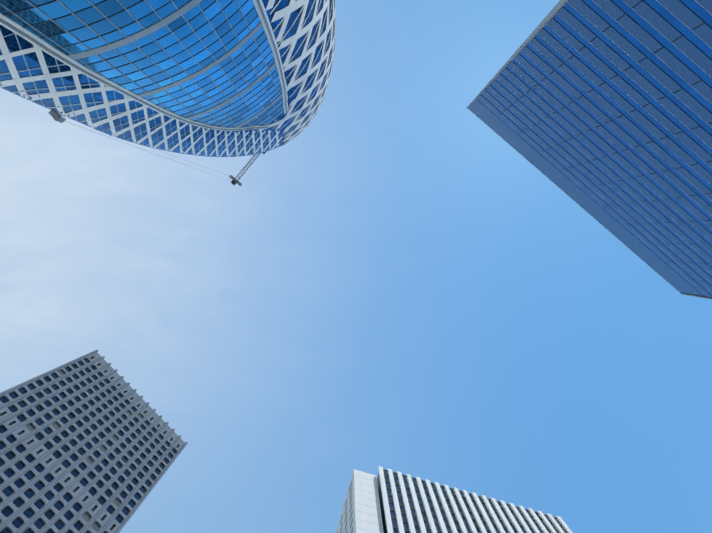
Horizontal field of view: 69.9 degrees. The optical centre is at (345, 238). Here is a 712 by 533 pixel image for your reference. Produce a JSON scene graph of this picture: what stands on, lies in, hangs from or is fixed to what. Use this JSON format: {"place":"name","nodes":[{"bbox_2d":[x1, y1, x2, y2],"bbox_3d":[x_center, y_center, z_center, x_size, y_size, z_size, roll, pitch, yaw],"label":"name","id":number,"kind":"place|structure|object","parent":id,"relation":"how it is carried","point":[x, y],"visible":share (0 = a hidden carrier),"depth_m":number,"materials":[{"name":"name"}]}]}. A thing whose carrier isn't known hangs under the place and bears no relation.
{"place":"outdoors","nodes":[
{"label":"outdoors","id":0,"kind":"place"},
{"bbox_2d":[0,350,187,532],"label":"ribbed tower","id":1,"kind":"structure","parent":0,"point":[92,442],"depth_m":132.39,"materials":[{"name":"grey concrete"}]},
{"bbox_2d":[0,0,711,532],"label":"sky","id":2,"kind":"structure","parent":0,"point":[392,284],"materials":[{"name":"blue"}]},
{"bbox_2d":[336,466,571,532],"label":"fin tower","id":3,"kind":"structure","parent":0,"point":[387,501],"depth_m":128.15,"materials":[{"name":"white concrete"}]},
{"bbox_2d":[467,0,711,298],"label":"ribbon tower","id":4,"kind":"structure","parent":0,"point":[600,111],"depth_m":95.79,"materials":[{"name":"glass"}]},
{"bbox_3d":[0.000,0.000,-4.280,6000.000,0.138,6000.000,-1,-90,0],"label":"ground","id":5,"kind":"structure","parent":0,"visible":0},
{"bbox_2d":[0,0,334,156],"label":"window glass","id":6,"kind":"object","parent":5,"relation":"on","point":[57,9],"visible":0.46,"depth_m":48.69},
{"bbox_2d":[48,109,265,186],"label":"roof crane","id":7,"kind":"object","parent":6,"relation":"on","point":[55,115],"visible":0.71,"depth_m":108.87,"materials":[{"name":"grey metal"}]},
{"bbox_2d":[0,0,335,156],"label":"building facade frame","id":8,"kind":"object","parent":6,"relation":"on","point":[40,44],"visible":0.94,"depth_m":55.26,"materials":[{"name":"grey metal"}]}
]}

